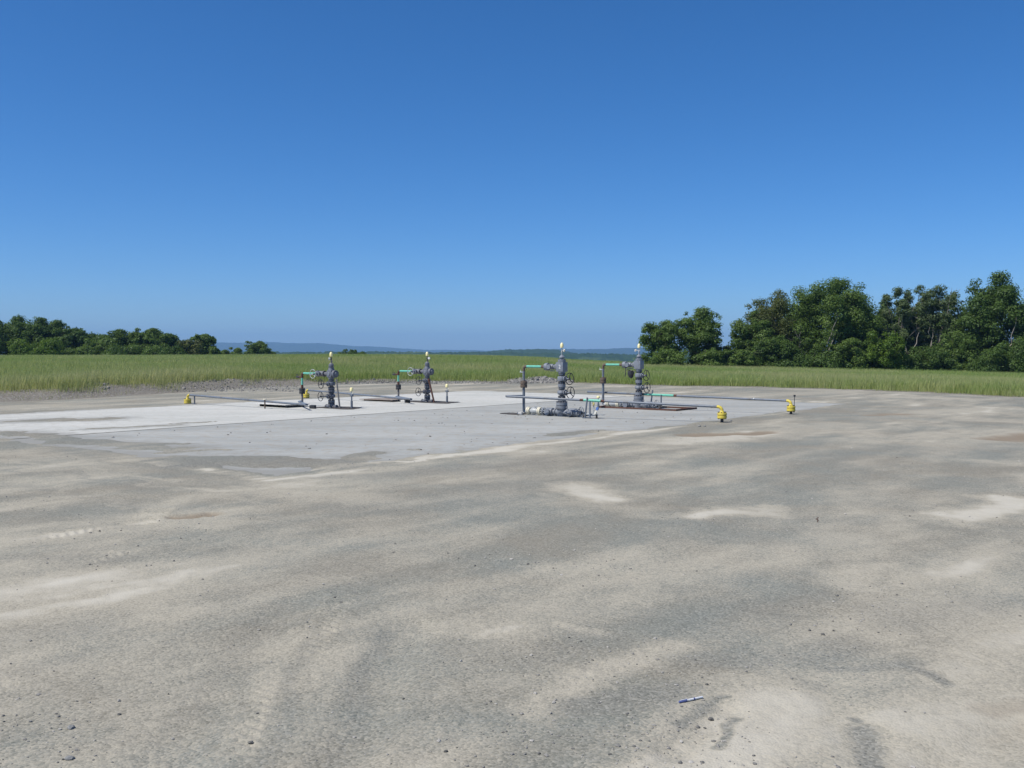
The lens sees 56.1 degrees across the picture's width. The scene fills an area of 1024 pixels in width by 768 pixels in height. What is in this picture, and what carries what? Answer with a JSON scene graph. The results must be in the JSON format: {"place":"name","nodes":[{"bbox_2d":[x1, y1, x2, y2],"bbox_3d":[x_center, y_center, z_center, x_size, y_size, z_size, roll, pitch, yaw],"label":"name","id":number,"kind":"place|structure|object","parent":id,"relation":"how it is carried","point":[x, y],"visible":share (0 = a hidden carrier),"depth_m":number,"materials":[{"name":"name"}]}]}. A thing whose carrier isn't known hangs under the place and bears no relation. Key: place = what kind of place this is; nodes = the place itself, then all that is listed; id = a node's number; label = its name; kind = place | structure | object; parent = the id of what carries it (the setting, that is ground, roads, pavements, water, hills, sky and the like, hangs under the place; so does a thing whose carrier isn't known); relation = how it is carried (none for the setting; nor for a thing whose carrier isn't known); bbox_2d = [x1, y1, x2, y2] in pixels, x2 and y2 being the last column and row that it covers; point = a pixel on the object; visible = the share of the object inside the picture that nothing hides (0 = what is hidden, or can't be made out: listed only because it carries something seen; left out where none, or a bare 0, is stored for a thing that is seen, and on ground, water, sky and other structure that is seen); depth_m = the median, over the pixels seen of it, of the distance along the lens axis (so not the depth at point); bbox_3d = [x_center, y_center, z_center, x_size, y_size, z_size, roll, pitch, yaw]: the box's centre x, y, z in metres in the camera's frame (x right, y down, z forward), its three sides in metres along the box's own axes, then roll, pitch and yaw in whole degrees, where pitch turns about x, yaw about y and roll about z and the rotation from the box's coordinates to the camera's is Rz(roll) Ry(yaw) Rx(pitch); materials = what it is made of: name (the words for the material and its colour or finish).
{"place":"outdoors","nodes":[
{"label":"outdoors","id":0,"kind":"place"},
{"bbox_2d":[211,342,483,352],"bbox_3d":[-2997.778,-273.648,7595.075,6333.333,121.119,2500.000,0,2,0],"label":"hills","id":1,"kind":"structure","parent":0,"point":[295,347],"depth_m":7109.66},
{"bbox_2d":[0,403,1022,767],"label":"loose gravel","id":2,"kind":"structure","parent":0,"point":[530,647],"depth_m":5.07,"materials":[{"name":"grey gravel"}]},
{"bbox_2d":[0,353,1023,401],"bbox_3d":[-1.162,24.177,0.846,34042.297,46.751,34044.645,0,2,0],"label":"field","id":3,"kind":"structure","parent":0,"point":[43,395],"depth_m":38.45,"materials":[{"name":"green plant"}]},
{"bbox_2d":[0,322,13,354],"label":"deciduous tree","id":4,"kind":"object","parent":3,"relation":"on","point":[4,338],"visible":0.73,"depth_m":148.18,"materials":[{"name":"green plant"}]},
{"bbox_2d":[0,314,32,354],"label":"deciduous tree","id":5,"kind":"object","parent":3,"relation":"on","point":[6,327],"visible":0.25,"depth_m":151.49,"materials":[{"name":"green plant"}]},
{"bbox_2d":[2,316,54,354],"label":"deciduous tree","id":6,"kind":"object","parent":3,"relation":"on","point":[21,331],"visible":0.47,"depth_m":149.03,"materials":[{"name":"green plant"}]},
{"bbox_2d":[2,337,67,355],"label":"bush","id":7,"kind":"object","parent":3,"relation":"on","point":[48,347],"visible":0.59,"depth_m":138.85,"materials":[{"name":"green plant"}]},
{"bbox_2d":[30,320,69,351],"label":"deciduous tree","id":8,"kind":"object","parent":3,"relation":"on","point":[59,325],"visible":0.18,"depth_m":149.92,"materials":[{"name":"green plant"}]},
{"bbox_2d":[52,327,93,352],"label":"deciduous tree","id":9,"kind":"object","parent":3,"relation":"on","point":[76,335],"visible":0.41,"depth_m":148.08,"materials":[{"name":"green plant"}]},
{"bbox_2d":[56,345,101,354],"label":"bush","id":10,"kind":"object","parent":3,"relation":"on","point":[84,350],"visible":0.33,"depth_m":141.43,"materials":[{"name":"green plant"}]},
{"bbox_2d":[73,331,98,343],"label":"deciduous tree","id":11,"kind":"object","parent":3,"relation":"on","point":[92,335],"visible":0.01,"depth_m":152.73,"materials":[{"name":"green plant"}]},
{"bbox_2d":[76,336,120,352],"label":"deciduous tree","id":12,"kind":"object","parent":3,"relation":"on","point":[103,343],"visible":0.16,"depth_m":144.80,"materials":[{"name":"green plant"}]},
{"bbox_2d":[89,383,109,389],"bbox_3d":[-17.348,0.062,37.332,4.056,0.324,2.365,0,2,0],"label":"rubble row","id":13,"kind":"object","parent":3,"relation":"on","point":[104,388],"visible":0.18,"depth_m":36.56,"materials":[{"name":"stone"}]},
{"bbox_2d":[90,329,130,346],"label":"deciduous tree","id":14,"kind":"object","parent":3,"relation":"on","point":[119,333],"visible":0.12,"depth_m":148.67,"materials":[{"name":"green plant"}]},
{"bbox_2d":[93,342,142,354],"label":"bush","id":15,"kind":"object","parent":3,"relation":"on","point":[125,350],"visible":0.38,"depth_m":141.66,"materials":[{"name":"green plant"}]},
{"bbox_2d":[118,332,149,352],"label":"deciduous tree","id":16,"kind":"object","parent":3,"relation":"on","point":[129,339],"visible":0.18,"depth_m":148.87,"materials":[{"name":"green plant"}]},
{"bbox_2d":[127,328,163,350],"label":"deciduous tree","id":17,"kind":"object","parent":3,"relation":"on","point":[142,339],"visible":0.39,"depth_m":148.41,"materials":[{"name":"green plant"}]},
{"bbox_2d":[134,345,186,354],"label":"bush","id":18,"kind":"object","parent":3,"relation":"on","point":[162,351],"visible":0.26,"depth_m":142.43,"materials":[{"name":"green plant"}]},
{"bbox_2d":[147,333,180,347],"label":"deciduous tree","id":19,"kind":"object","parent":3,"relation":"on","point":[165,340],"visible":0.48,"depth_m":147.98,"materials":[{"name":"green plant"}]},
{"bbox_2d":[170,339,204,354],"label":"deciduous tree","id":20,"kind":"object","parent":3,"relation":"on","point":[188,346],"visible":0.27,"depth_m":149.41,"materials":[{"name":"green plant"}]},
{"bbox_2d":[189,333,216,354],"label":"deciduous tree","id":21,"kind":"object","parent":3,"relation":"on","point":[208,340],"visible":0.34,"depth_m":159.35,"materials":[{"name":"green plant"}]},
{"bbox_2d":[204,347,223,354],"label":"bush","id":22,"kind":"object","parent":3,"relation":"on","point":[214,350],"visible":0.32,"depth_m":157.68,"materials":[{"name":"green plant"}]},
{"bbox_2d":[221,349,230,354],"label":"bush","id":23,"kind":"object","parent":3,"relation":"on","point":[224,351],"visible":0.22,"depth_m":169.99,"materials":[{"name":"green plant"}]},
{"bbox_2d":[166,378,298,391],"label":"stony bank","id":24,"kind":"structure","parent":3,"relation":"on","point":[275,388],"depth_m":41.80,"materials":[{"name":"stone"}]},
{"bbox_2d":[229,347,242,354],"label":"bush","id":25,"kind":"object","parent":3,"relation":"on","point":[238,350],"visible":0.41,"depth_m":169.69,"materials":[{"name":"green plant"}]},
{"bbox_2d":[244,341,271,354],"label":"tree","id":26,"kind":"object","parent":3,"relation":"on","point":[259,347],"visible":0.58,"depth_m":174.25,"materials":[{"name":"green plant"}]},
{"bbox_2d":[263,351,275,354],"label":"bush","id":27,"kind":"object","parent":3,"relation":"on","point":[269,352],"visible":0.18,"depth_m":174.80,"materials":[{"name":"green plant"}]},
{"bbox_2d":[337,349,358,354],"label":"bush","id":28,"kind":"object","parent":3,"relation":"on","point":[345,351],"visible":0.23,"depth_m":179.69,"materials":[{"name":"green plant"}]},
{"bbox_2d":[299,378,510,383],"bbox_3d":[-5.810,-0.197,50.531,11.675,0.414,4.115,0,2,0],"label":"stone strip","id":29,"kind":"object","parent":3,"relation":"on","point":[411,382],"visible":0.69,"depth_m":50.04,"materials":[{"name":"grey stone"}]},
{"bbox_2d":[229,351,689,361],"bbox_3d":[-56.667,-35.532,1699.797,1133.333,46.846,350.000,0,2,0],"label":"valley woods","id":30,"kind":"object","parent":3,"relation":"on","point":[607,357],"visible":0.14,"depth_m":1665.24,"materials":[{"name":"green plant"}]},
{"bbox_2d":[508,376,573,382],"bbox_3d":[1.564,-0.210,51.259,3.717,0.487,3.718,0,2,0],"label":"crushed stone heap","id":31,"kind":"object","parent":3,"relation":"on","point":[542,379],"visible":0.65,"depth_m":50.32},
{"bbox_2d":[633,319,683,362],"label":"deciduous tree","id":32,"kind":"object","parent":3,"relation":"on","point":[665,335],"visible":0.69,"depth_m":99.23,"materials":[{"name":"green plant"}]},
{"bbox_2d":[644,348,689,365],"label":"bush","id":33,"kind":"object","parent":3,"relation":"on","point":[667,356],"visible":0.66,"depth_m":94.88,"materials":[{"name":"green plant"}]},
{"bbox_2d":[674,306,723,365],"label":"deciduous tree","id":34,"kind":"object","parent":3,"relation":"on","point":[699,330],"visible":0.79,"depth_m":99.86,"materials":[{"name":"green plant"}]},
{"bbox_2d":[691,349,726,365],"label":"bush","id":35,"kind":"object","parent":3,"relation":"on","point":[710,357],"visible":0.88,"depth_m":96.02,"materials":[{"name":"green plant"}]},
{"bbox_2d":[717,345,731,362],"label":"deciduous tree","id":36,"kind":"object","parent":3,"relation":"on","point":[726,347],"visible":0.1,"depth_m":102.86,"materials":[{"name":"green plant"}]},
{"bbox_2d":[722,349,756,367],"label":"bush","id":37,"kind":"object","parent":3,"relation":"on","point":[742,357],"visible":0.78,"depth_m":94.96,"materials":[{"name":"green plant"}]},
{"bbox_2d":[723,310,775,365],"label":"deciduous tree","id":38,"kind":"object","parent":3,"relation":"on","point":[760,329],"visible":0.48,"depth_m":99.31,"materials":[{"name":"green plant"}]},
{"bbox_2d":[742,289,804,365],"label":"deciduous tree","id":39,"kind":"object","parent":3,"relation":"on","point":[774,312],"visible":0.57,"depth_m":100.38,"materials":[{"name":"green plant"}]},
{"bbox_2d":[747,334,804,367],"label":"bush","id":40,"kind":"object","parent":3,"relation":"on","point":[779,348],"visible":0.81,"depth_m":96.27,"materials":[{"name":"green plant"}]},
{"bbox_2d":[772,317,812,349],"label":"deciduous tree","id":41,"kind":"object","parent":3,"relation":"on","point":[785,325],"visible":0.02,"depth_m":106.20,"materials":[{"name":"green plant"}]},
{"bbox_2d":[785,306,818,350],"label":"deciduous tree","id":42,"kind":"object","parent":3,"relation":"on","point":[796,317],"visible":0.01,"depth_m":107.81,"materials":[{"name":"green plant"}]},
{"bbox_2d":[779,348,844,368],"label":"bush","id":43,"kind":"object","parent":3,"relation":"on","point":[823,359],"visible":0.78,"depth_m":95.59,"materials":[{"name":"green plant"}]},
{"bbox_2d":[782,277,885,365],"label":"deciduous tree","id":44,"kind":"object","parent":3,"relation":"on","point":[817,325],"visible":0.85,"depth_m":98.95,"materials":[{"name":"green plant"}]},
{"bbox_2d":[829,337,868,368],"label":"bush","id":45,"kind":"object","parent":3,"relation":"on","point":[855,358],"visible":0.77,"depth_m":95.12,"materials":[{"name":"green plant"}]},
{"bbox_2d":[861,310,885,349],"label":"deciduous tree","id":46,"kind":"object","parent":3,"relation":"on","point":[872,330],"visible":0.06,"depth_m":104.58,"materials":[{"name":"green plant"}]},
{"bbox_2d":[863,302,904,366],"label":"deciduous tree","id":47,"kind":"object","parent":3,"relation":"on","point":[882,306],"visible":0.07,"depth_m":105.45,"materials":[{"name":"green plant"}]},
{"bbox_2d":[863,330,908,369],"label":"bush","id":48,"kind":"object","parent":3,"relation":"on","point":[878,350],"visible":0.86,"depth_m":94.15,"materials":[{"name":"green plant"}]},
{"bbox_2d":[876,287,919,367],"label":"spindly tree","id":49,"kind":"object","parent":3,"relation":"on","point":[904,313],"visible":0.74,"depth_m":101.34,"materials":[{"name":"green plant"}]},
{"bbox_2d":[866,316,938,366],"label":"deciduous tree","id":50,"kind":"object","parent":3,"relation":"on","point":[905,341],"visible":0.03,"depth_m":103.95,"materials":[{"name":"green plant"}]},
{"bbox_2d":[900,285,939,366],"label":"spindly tree","id":51,"kind":"object","parent":3,"relation":"on","point":[923,338],"visible":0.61,"depth_m":102.43,"materials":[{"name":"green plant"}]},
{"bbox_2d":[898,344,967,370],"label":"bush","id":52,"kind":"object","parent":3,"relation":"on","point":[932,359],"visible":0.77,"depth_m":94.92,"materials":[{"name":"green plant"}]},
{"bbox_2d":[916,284,964,354],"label":"spindly tree","id":53,"kind":"object","parent":3,"relation":"on","point":[936,305],"visible":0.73,"depth_m":101.41,"materials":[{"name":"green plant"}]},
{"bbox_2d":[932,330,977,370],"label":"bush","id":54,"kind":"object","parent":3,"relation":"on","point":[959,352],"visible":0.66,"depth_m":95.19,"materials":[{"name":"green plant"}]},
{"bbox_2d":[930,307,989,369],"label":"deciduous tree","id":55,"kind":"object","parent":3,"relation":"on","point":[950,322],"visible":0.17,"depth_m":100.46,"materials":[{"name":"green plant"}]},
{"bbox_2d":[943,269,1023,358],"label":"deciduous tree","id":56,"kind":"object","parent":3,"relation":"on","point":[998,305],"visible":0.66,"depth_m":97.17,"materials":[{"name":"green plant"}]},
{"bbox_2d":[962,348,1017,372],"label":"bush","id":57,"kind":"object","parent":3,"relation":"on","point":[988,360],"visible":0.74,"depth_m":93.27,"materials":[{"name":"green plant"}]},
{"bbox_2d":[989,337,1023,372],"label":"bush","id":58,"kind":"object","parent":3,"relation":"on","point":[1015,354],"visible":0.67,"depth_m":92.94,"materials":[{"name":"green plant"}]},
{"bbox_2d":[1008,306,1023,363],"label":"deciduous tree","id":59,"kind":"object","parent":3,"relation":"on","point":[1019,330],"visible":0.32,"depth_m":96.43,"materials":[{"name":"green plant"}]},
{"bbox_2d":[0,382,1023,767],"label":"gravel pad","id":60,"kind":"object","parent":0,"point":[396,626],"visible":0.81,"depth_m":6.63,"materials":[{"name":"grey gravel"}]},
{"bbox_2d":[64,755,74,760],"bbox_3d":[-1.827,1.545,3.966,0.040,0.021,0.032,-1,2,-15],"label":"rock","id":61,"kind":"object","parent":60,"relation":"on","point":[68,757],"visible":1,"depth_m":3.96,"materials":[{"name":"stone"}]},
{"bbox_2d":[67,725,74,729],"bbox_3d":[-1.972,1.536,4.293,0.033,0.020,0.041,0,2,-7],"label":"rock","id":62,"kind":"object","parent":60,"relation":"on","point":[70,727],"visible":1,"depth_m":4.29,"materials":[{"name":"stone"}]},
{"bbox_2d":[0,391,618,438],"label":"concrete apron","id":63,"kind":"object","parent":60,"relation":"on","point":[220,413],"visible":0.88,"depth_m":26.20,"materials":[{"name":"grey concrete"}]},
{"bbox_2d":[184,394,307,405],"bbox_3d":[-7.723,0.539,29.263,5.819,0.375,1.348,1,3,37],"label":"flowline","id":64,"kind":"object","parent":63,"relation":"on","point":[187,399],"visible":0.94,"depth_m":28.89,"materials":[{"name":"grey paint"}]},
{"bbox_2d":[254,403,307,407],"bbox_3d":[-6.960,0.636,29.040,1.500,0.101,0.900,2,3,39],"label":"cover plate","id":65,"kind":"object","parent":63,"relation":"on","point":[273,404],"visible":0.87,"depth_m":28.69,"materials":[{"name":"metal"}]},
{"bbox_2d":[296,352,338,407],"bbox_3d":[-5.936,-0.100,28.528,1.851,1.705,0.530,2,3,39],"label":"wellhead","id":66,"kind":"object","parent":63,"relation":"on","point":[331,373],"visible":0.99,"depth_m":28.16,"materials":[{"name":"grey paint"}]},
{"bbox_2d":[335,379,340,407],"bbox_3d":[-5.082,0.303,28.057,0.176,0.897,0.061,1,2,21],"label":"leaning pipe","id":67,"kind":"object","parent":63,"relation":"on","point":[336,380],"visible":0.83,"depth_m":28.04,"materials":[{"name":"grey metal"}]},
{"bbox_2d":[316,406,360,409],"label":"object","id":68,"kind":"structure","parent":63,"relation":"on","point":[343,408],"depth_m":28.16,"materials":[{"name":"soil"}]},
{"bbox_2d":[350,387,353,407],"bbox_3d":[-4.656,0.426,27.993,0.100,0.650,0.207,-1,2,-34],"label":"vent post","id":69,"kind":"object","parent":68,"relation":"on","point":[351,390],"visible":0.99,"depth_m":28.01,"materials":[{"name":"grey metal"}]},
{"bbox_2d":[361,398,402,401],"bbox_3d":[-4.271,0.531,32.338,1.600,0.081,0.900,2,3,39],"label":"cover plate","id":70,"kind":"object","parent":63,"relation":"on","point":[382,399],"visible":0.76,"depth_m":32.06,"materials":[{"name":"metal"}]},
{"bbox_2d":[392,352,433,401],"bbox_3d":[-3.390,-0.209,31.626,1.851,1.705,0.530,2,3,39],"label":"wellhead","id":71,"kind":"object","parent":63,"relation":"on","point":[427,371],"visible":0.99,"depth_m":31.26,"materials":[{"name":"grey paint"}]},
{"bbox_2d":[303,389,411,399],"bbox_3d":[-4.975,0.420,32.524,5.691,0.385,1.049,2,3,42],"label":"flowline","id":72,"kind":"object","parent":71,"relation":"attached to","point":[306,395],"visible":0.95,"depth_m":31.95,"materials":[{"name":"grey paint"}]},
{"bbox_2d":[428,378,434,401],"bbox_3d":[-2.610,0.236,31.105,0.315,0.830,0.078,1,2,37],"label":"leaning pipe","id":73,"kind":"object","parent":63,"relation":"on","point":[431,390],"visible":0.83,"depth_m":31.09,"materials":[{"name":"metal"}]},
{"bbox_2d":[410,401,459,403],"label":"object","id":74,"kind":"structure","parent":63,"relation":"on","point":[442,402],"depth_m":31.04,"materials":[{"name":"soil"}]},
{"bbox_2d":[445,384,448,401],"bbox_3d":[-2.075,0.321,30.991,0.100,0.650,0.207,-1,2,-34],"label":"vent post","id":75,"kind":"object","parent":63,"relation":"on","point":[447,390],"visible":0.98,"depth_m":31.01,"materials":[{"name":"grey metal"}]},
{"bbox_2d":[10,396,839,475],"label":"concrete slab","id":76,"kind":"structure","parent":60,"relation":"on","point":[375,432],"depth_m":20.39,"materials":[{"name":"grey concrete"}]},
{"bbox_2d":[500,412,525,414],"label":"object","id":77,"kind":"structure","parent":76,"relation":"on","point":[512,413],"depth_m":25.53,"materials":[{"name":"grey metal"}]},
{"bbox_2d":[520,343,587,416],"bbox_3d":[1.000,-0.095,24.869,2.224,1.950,0.490,2,3,39],"label":"wellhead","id":78,"kind":"object","parent":76,"relation":"on","point":[560,366],"visible":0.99,"depth_m":24.71,"materials":[{"name":"grey paint"}]},
{"bbox_2d":[586,402,598,418],"bbox_3d":[2.020,0.657,24.076,0.100,0.402,0.419,-1,2,-35],"label":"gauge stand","id":79,"kind":"object","parent":76,"relation":"on","point":[594,412],"visible":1,"depth_m":23.97,"materials":[{"name":"grey metal"}]},
{"bbox_2d":[505,395,726,421],"bbox_3d":[2.488,0.623,23.956,5.874,0.579,0.636,1,2,30],"label":"flowline","id":80,"kind":"object","parent":76,"relation":"on","point":[721,414],"visible":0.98,"depth_m":23.68,"materials":[{"name":"grey paint"}]},
{"bbox_2d":[599,344,662,408],"bbox_3d":[3.429,-0.212,28.217,2.224,1.950,0.490,2,3,39],"label":"wellhead","id":81,"kind":"object","parent":76,"relation":"on","point":[637,364],"visible":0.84,"depth_m":28.07,"materials":[{"name":"grey paint"}]},
{"bbox_2d":[599,405,696,410],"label":"cellar curb","id":82,"kind":"structure","parent":76,"relation":"on","point":[681,409],"depth_m":27.76,"materials":[{"name":"concrete"}]},
{"bbox_2d":[587,390,794,413],"bbox_3d":[4.856,0.494,27.295,6.602,0.603,0.224,2,3,38],"label":"flowline","id":83,"kind":"object","parent":76,"relation":"on","point":[790,407],"visible":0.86,"depth_m":26.89,"materials":[{"name":"grey paint"}]},
{"bbox_2d":[679,696,702,702],"bbox_3d":[0.861,1.516,4.617,0.144,0.014,0.013,-1,2,-28],"label":"pen","id":84,"kind":"object","parent":60,"relation":"on","point":[686,700],"visible":1,"depth_m":4.61,"materials":[{"name":"white plastic"}]},
{"bbox_2d":[0,0,1023,350],"label":"sky","id":85,"kind":"structure","parent":0,"point":[486,175],"materials":[{"name":"blue"}]},
{"bbox_2d":[487,349,577,353],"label":"wooded hill","id":86,"kind":"structure","parent":0,"point":[530,351],"depth_m":2244.09,"materials":[{"name":"green plant"}]},
{"bbox_2d":[438,347,826,354],"bbox_3d":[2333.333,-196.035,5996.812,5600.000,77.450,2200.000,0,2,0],"label":"eastern hills","id":87,"kind":"structure","parent":0,"point":[627,351],"depth_m":5587.41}
]}

